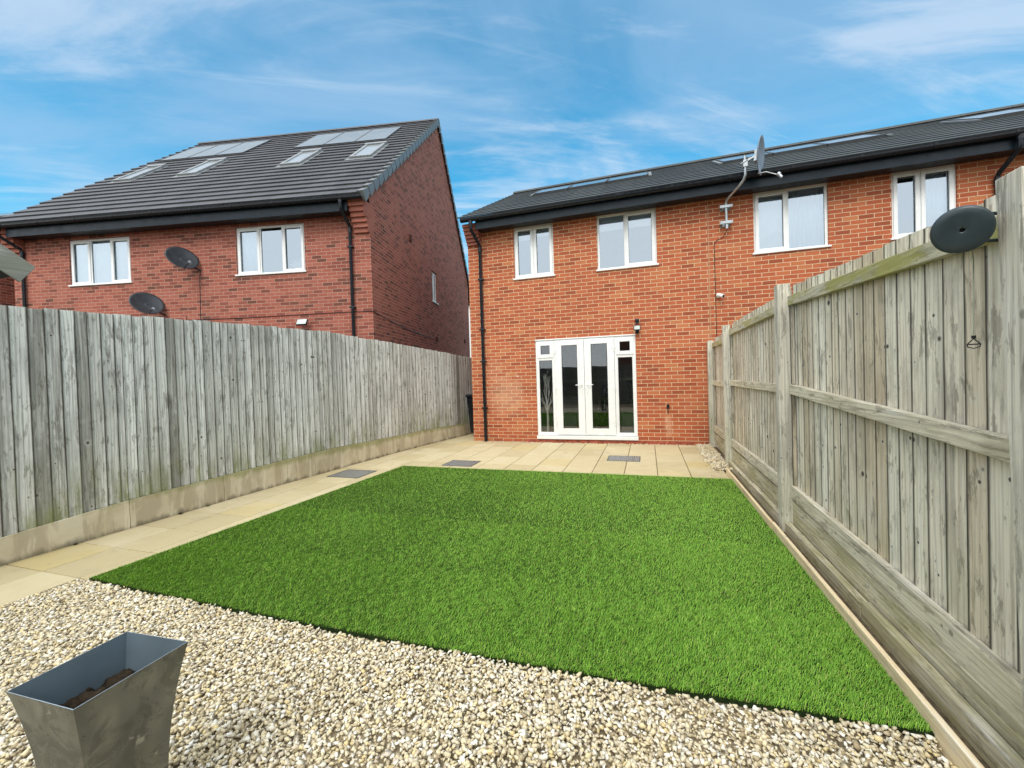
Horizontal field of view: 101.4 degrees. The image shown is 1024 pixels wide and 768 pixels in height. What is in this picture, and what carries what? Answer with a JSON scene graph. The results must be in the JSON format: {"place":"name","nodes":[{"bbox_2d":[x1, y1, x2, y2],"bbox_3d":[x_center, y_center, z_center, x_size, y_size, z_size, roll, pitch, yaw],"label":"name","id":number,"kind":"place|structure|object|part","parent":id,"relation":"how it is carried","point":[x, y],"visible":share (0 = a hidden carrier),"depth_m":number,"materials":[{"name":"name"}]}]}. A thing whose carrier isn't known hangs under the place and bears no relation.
{"place":"outdoors","nodes":[
{"label":"outdoors","id":0,"kind":"place"},
{"bbox_2d":[0,213,14,305],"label":"semi detached house","id":1,"kind":"structure","parent":0,"point":[7,291],"depth_m":11.01,"materials":[{"name":"red brick"}]},
{"bbox_2d":[0,433,729,606],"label":"patio","id":2,"kind":"structure","parent":0,"point":[29,577],"depth_m":5.57,"materials":[{"name":"beige stone"}]},
{"bbox_2d":[0,305,472,565],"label":"garden fence","id":3,"kind":"object","parent":2,"relation":"on","point":[112,423],"visible":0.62,"depth_m":4.66,"materials":[{"name":"grey wood"}]},
{"bbox_2d":[326,469,375,477],"bbox_3d":[-2.439,1.376,6.413,0.550,0.016,0.480,-1,1,18],"label":"manhole cover","id":4,"kind":"object","parent":2,"relation":"on","point":[350,473],"visible":0.99,"depth_m":6.39,"materials":[{"name":"grey metal"}]},
{"bbox_2d":[441,460,480,466],"bbox_3d":[-0.835,1.317,6.941,0.520,0.016,0.430,-1,1,18],"label":"manhole cover","id":5,"kind":"object","parent":2,"relation":"on","point":[463,463],"visible":0.95,"depth_m":6.92,"materials":[{"name":"grey metal"}]},
{"bbox_2d":[466,394,473,432],"bbox_3d":[-0.766,0.748,10.356,0.520,1.020,0.640,-1,1,18],"label":"wheelie bin","id":6,"kind":"object","parent":2,"relation":"on","point":[470,402],"visible":0.12,"depth_m":10.15,"materials":[{"name":"black plastic"}]},
{"bbox_2d":[607,455,640,461],"bbox_3d":[1.845,1.234,6.915,0.520,0.016,0.430,-1,1,18],"label":"manhole cover","id":7,"kind":"object","parent":2,"relation":"on","point":[625,458],"visible":0.99,"depth_m":6.90,"materials":[{"name":"grey metal"}]},
{"bbox_2d":[468,306,470,357],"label":"rendered house","id":8,"kind":"structure","parent":0,"point":[469,331],"depth_m":33.56,"materials":[{"name":"paint"}]},
{"bbox_2d":[0,579,958,767],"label":"gravel","id":9,"kind":"structure","parent":0,"point":[68,595],"depth_m":1.79,"materials":[{"name":"beige gravel"}]},
{"bbox_2d":[6,631,187,767],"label":"planter","id":10,"kind":"object","parent":9,"relation":"on","point":[109,704],"visible":1,"depth_m":1.28,"materials":[{"name":"metal"}]},
{"bbox_2d":[89,465,931,731],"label":"artificial grass","id":11,"kind":"structure","parent":0,"point":[710,612],"depth_m":2.83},
{"bbox_2d":[0,0,1023,274],"label":"sky","id":12,"kind":"structure","parent":0,"point":[523,94],"materials":[{"name":"blue"}]},
{"bbox_2d":[714,447,990,767],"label":"soil strip","id":13,"kind":"object","parent":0,"point":[949,723],"depth_m":2.05,"materials":[{"name":"brown soil"}]},
{"bbox_2d":[726,468,984,767],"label":"lawn edging","id":14,"kind":"object","parent":13,"relation":"on","point":[956,751],"visible":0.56,"depth_m":1.86,"materials":[{"name":"brown wood"}]},
{"bbox_2d":[707,166,1023,767],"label":"garden fence","id":15,"kind":"object","parent":13,"relation":"on","point":[866,412],"visible":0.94,"depth_m":1.99,"materials":[{"name":"grey wood"}]},
{"bbox_2d":[930,205,997,348],"bbox_3d":[1.517,-0.349,1.361,0.247,0.466,0.129,-1,1,18],"label":"clothes line reel","id":16,"kind":"object","parent":15,"relation":"attached to","point":[962,229],"visible":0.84,"depth_m":1.35,"materials":[{"name":"plastic"},{"name":"metal"}]},
{"label":"ground","id":17,"kind":"structure","parent":0,"visible":0},
{"bbox_2d":[0,244,35,281],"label":"parasol","id":18,"kind":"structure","parent":17,"relation":"on","point":[14,266],"depth_m":3.60,"materials":[{"name":"fabric"}]},
{"bbox_2d":[0,118,469,356],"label":"semi detached house","id":19,"kind":"structure","parent":17,"relation":"on","point":[343,213],"depth_m":9.80,"materials":[{"name":"red brick"}]},
{"bbox_2d":[75,244,95,281],"bbox_3d":[-10.153,-2.826,9.952,0.580,1.198,0.028,-2,1,6],"label":"roller blind","id":20,"kind":"object","parent":19,"relation":"attached to","point":[81,261],"visible":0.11,"depth_m":9.96,"materials":[{"name":"white fabric"}]},
{"bbox_2d":[68,237,132,286],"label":"window","id":21,"kind":"structure","parent":19,"relation":"in","point":[90,243],"depth_m":9.82,"materials":[{"name":"white plastic"}]},
{"bbox_2d":[94,241,115,282],"bbox_3d":[-9.591,-2.803,9.890,0.530,1.118,0.028,-2,1,6],"label":"roller blind","id":22,"kind":"object","parent":19,"relation":"attached to","point":[103,262],"visible":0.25,"depth_m":9.89,"materials":[{"name":"white fabric"}]},
{"bbox_2d":[115,241,128,279],"bbox_3d":[-9.021,-2.860,9.826,0.600,1.198,0.028,-2,1,6],"label":"roller blind","id":23,"kind":"object","parent":19,"relation":"attached to","point":[121,255],"visible":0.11,"depth_m":9.84,"materials":[{"name":"white fabric"}]},
{"bbox_2d":[129,292,165,315],"bbox_3d":[-8.073,-1.798,9.236,0.554,0.516,0.622,-2,1,-22],"label":"satellite dish","id":24,"kind":"object","parent":19,"relation":"attached to","point":[145,302],"visible":1,"depth_m":9.34,"materials":[{"name":"black metal"}]},
{"bbox_2d":[165,247,201,270],"bbox_3d":[-7.195,-2.775,9.125,0.561,0.516,0.615,-2,1,-20],"label":"satellite dish","id":25,"kind":"object","parent":19,"relation":"attached to","point":[182,257],"visible":1,"depth_m":9.23,"materials":[{"name":"black metal"}]},
{"bbox_2d":[199,271,200,318],"bbox_3d":[-7.043,-1.645,9.503,0.083,1.822,0.018,-1,1,18],"label":"cable","id":26,"kind":"object","parent":19,"relation":"attached to","point":[200,298],"visible":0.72,"depth_m":9.51,"materials":[{"name":"black plastic"}]},
{"bbox_2d":[240,231,257,271],"bbox_3d":[-5.936,-2.960,9.496,0.571,1.180,0.036,-2,1,6],"label":"curtain","id":27,"kind":"object","parent":19,"relation":"hanging from","point":[249,258],"visible":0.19,"depth_m":9.50,"materials":[{"name":"white fabric"}]},
{"bbox_2d":[235,223,306,276],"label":"window","id":28,"kind":"structure","parent":19,"relation":"in","point":[277,245],"depth_m":9.99,"materials":[{"name":"white plastic"}]},
{"bbox_2d":[290,258,301,267],"bbox_3d":[-4.778,-2.657,9.446,0.509,0.384,0.073,-2,1,6],"label":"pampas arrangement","id":29,"kind":"object","parent":19,"relation":"in","point":[297,264],"visible":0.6,"depth_m":9.44,"materials":[{"name":"white plant"}]},
{"bbox_2d":[296,319,307,325],"bbox_3d":[-4.561,-1.345,9.155,0.240,0.152,0.175,-2,1,6],"label":"floodlight","id":30,"kind":"object","parent":19,"relation":"attached to","point":[300,322],"visible":1,"depth_m":9.09,"materials":[{"name":"white plastic"}]},
{"bbox_2d":[196,311,434,338],"bbox_3d":[-3.908,-1.471,10.402,6.442,0.224,3.210,-3,1,-40],"label":"cable","id":31,"kind":"object","parent":19,"relation":"attached to","point":[308,314],"visible":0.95,"depth_m":9.33,"materials":[{"name":"black plastic"}]},
{"bbox_2d":[431,271,438,304],"bbox_3d":[-2.574,-3.157,13.743,0.150,1.031,0.670,-2,1,6],"label":"window","id":32,"kind":"structure","parent":19,"relation":"in","point":[433,275],"depth_m":13.77,"materials":[{"name":"white plastic"}]},
{"bbox_2d":[456,103,1023,448],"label":"terraced house","id":33,"kind":"structure","parent":17,"relation":"on","point":[571,298],"depth_m":8.22,"materials":[{"name":"red brick"}]},
{"bbox_2d":[518,231,529,241],"bbox_3d":[0.242,-3.257,9.074,0.485,0.318,0.028,-1,1,18],"label":"roller blind","id":34,"kind":"object","parent":33,"relation":"attached to","point":[524,236],"visible":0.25,"depth_m":9.07,"materials":[{"name":"white fabric"}]},
{"bbox_2d":[513,223,555,279],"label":"window","id":35,"kind":"structure","parent":33,"relation":"in","point":[534,257],"depth_m":9.03,"materials":[{"name":"white plastic"}]},
{"bbox_2d":[537,228,548,236],"bbox_3d":[0.707,-3.289,8.923,0.475,0.278,0.028,-1,1,18],"label":"roller blind","id":36,"kind":"object","parent":33,"relation":"attached to","point":[542,232],"visible":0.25,"depth_m":8.94,"materials":[{"name":"white fabric"}]},
{"bbox_2d":[540,370,552,430],"bbox_3d":[0.751,0.381,9.056,0.729,1.441,0.160,-1,1,18],"label":"twig tree","id":37,"kind":"object","parent":33,"relation":"in","point":[547,406],"visible":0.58,"depth_m":9.04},
{"bbox_2d":[541,396,578,426],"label":"window reflection","id":38,"kind":"object","parent":33,"relation":"in","point":[570,410],"visible":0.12,"depth_m":10.45,"materials":[{"name":"green glass"}]},
{"bbox_2d":[554,339,585,434],"bbox_3d":[1.205,0.072,8.721,0.608,1.966,0.116,-1,1,18],"label":"door leaf","id":39,"kind":"structure","parent":33,"relation":"in","point":[581,430],"depth_m":8.72,"materials":[{"name":"white plastic"}]},
{"bbox_2d":[584,338,615,434],"bbox_3d":[1.789,0.057,8.533,0.608,1.966,0.116,-1,1,18],"label":"door leaf","id":40,"kind":"structure","parent":33,"relation":"in","point":[590,430],"depth_m":8.53,"materials":[{"name":"white plastic"}]},
{"bbox_2d":[599,216,623,231],"bbox_3d":[1.986,-3.287,8.511,0.610,0.348,0.028,-1,1,18],"label":"roller blind","id":41,"kind":"object","parent":33,"relation":"attached to","point":[610,224],"visible":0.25,"depth_m":8.50,"materials":[{"name":"white fabric"}]},
{"bbox_2d":[596,208,658,271],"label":"window","id":42,"kind":"structure","parent":33,"relation":"in","point":[625,248],"depth_m":9.72,"materials":[{"name":"white plastic"}]},
{"bbox_2d":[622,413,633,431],"bbox_3d":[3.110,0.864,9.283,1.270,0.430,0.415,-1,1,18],"label":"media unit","id":43,"kind":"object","parent":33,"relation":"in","point":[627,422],"visible":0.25,"depth_m":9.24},
{"bbox_3d":[2.749,0.877,9.189,0.620,0.390,0.014,-1,1,18],"label":"door","id":44,"kind":"part","parent":43,"relation":"part of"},
{"bbox_2d":[634,319,640,333],"bbox_3d":[2.450,-1.137,8.213,0.130,0.285,0.154,-1,1,18],"label":"floodlight","id":45,"kind":"object","parent":33,"relation":"attached to","point":[637,328],"visible":1,"depth_m":8.17,"materials":[{"name":"black plastic"}]},
{"bbox_2d":[628,214,650,227],"bbox_3d":[2.585,-3.303,8.317,0.630,0.348,0.028,-1,1,18],"label":"roller blind","id":46,"kind":"object","parent":33,"relation":"attached to","point":[639,221],"visible":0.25,"depth_m":8.33,"materials":[{"name":"white fabric"}]},
{"bbox_2d":[714,230,726,336],"bbox_3d":[3.926,-1.043,7.793,0.079,3.588,0.239,-3,1,-45],"label":"cable","id":47,"kind":"object","parent":33,"relation":"attached to","point":[715,283],"visible":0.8,"depth_m":7.83,"materials":[{"name":"black plastic"}]},
{"bbox_2d":[716,293,724,297],"bbox_3d":[3.850,-1.635,7.754,0.093,0.110,0.180,-2,1,-8],"label":"security camera","id":48,"kind":"object","parent":33,"relation":"attached to","point":[718,295],"visible":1,"depth_m":7.71,"materials":[{"name":"white plastic"}]},
{"bbox_2d":[719,155,750,228],"bbox_3d":[3.916,-3.359,7.427,0.227,1.051,0.714,-2,1,-2],"label":"aerial mast","id":49,"kind":"object","parent":33,"relation":"attached to","point":[726,208],"visible":1,"depth_m":7.61,"materials":[{"name":"silver metal"}]},
{"bbox_2d":[748,135,782,177],"bbox_3d":[4.192,-3.752,7.027,0.430,0.776,0.430,-2,1,-4],"label":"satellite dish","id":50,"kind":"object","parent":49,"relation":"attached to","point":[759,155],"visible":1,"depth_m":7.08,"materials":[{"name":"grey metal"}]},
{"bbox_2d":[758,194,782,248],"bbox_3d":[4.623,-2.920,7.680,0.620,1.300,0.013,-1,1,18],"label":"curtain","id":51,"kind":"object","parent":33,"relation":"hanging from","point":[770,224],"visible":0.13,"depth_m":7.64,"materials":[{"name":"white fabric"}]},
{"bbox_2d":[752,183,831,254],"bbox_3d":[4.947,-2.924,7.472,1.209,1.124,0.125,-1,1,18],"label":"window","id":52,"kind":"structure","parent":33,"relation":"in","point":[785,216],"depth_m":7.48,"materials":[{"name":"white plastic"}]},
{"bbox_2d":[788,187,823,248],"bbox_3d":[5.259,-2.937,7.474,0.682,1.300,0.040,-1,1,18],"label":"curtain","id":53,"kind":"object","parent":33,"relation":"hanging from","point":[805,212],"visible":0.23,"depth_m":7.48,"materials":[{"name":"white fabric"}]},
{"bbox_2d":[890,164,955,240],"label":"window","id":54,"kind":"structure","parent":33,"relation":"in","point":[901,182],"depth_m":6.97,"materials":[{"name":"white plastic"}]},
{"bbox_2d":[913,171,948,231],"bbox_3d":[6.991,-2.982,6.915,0.602,1.300,0.040,-1,1,18],"label":"curtain","id":55,"kind":"object","parent":33,"relation":"hanging from","point":[937,191],"visible":0.16,"depth_m":6.91,"materials":[{"name":"white fabric"}]},
{"label":"patio bed","id":56,"kind":"structure","parent":0,"visible":0},
{"bbox_2d":[487,441,732,477],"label":"gravel","id":57,"kind":"structure","parent":56,"relation":"on","point":[714,459],"depth_m":6.78,"materials":[{"name":"beige gravel"}]}
]}

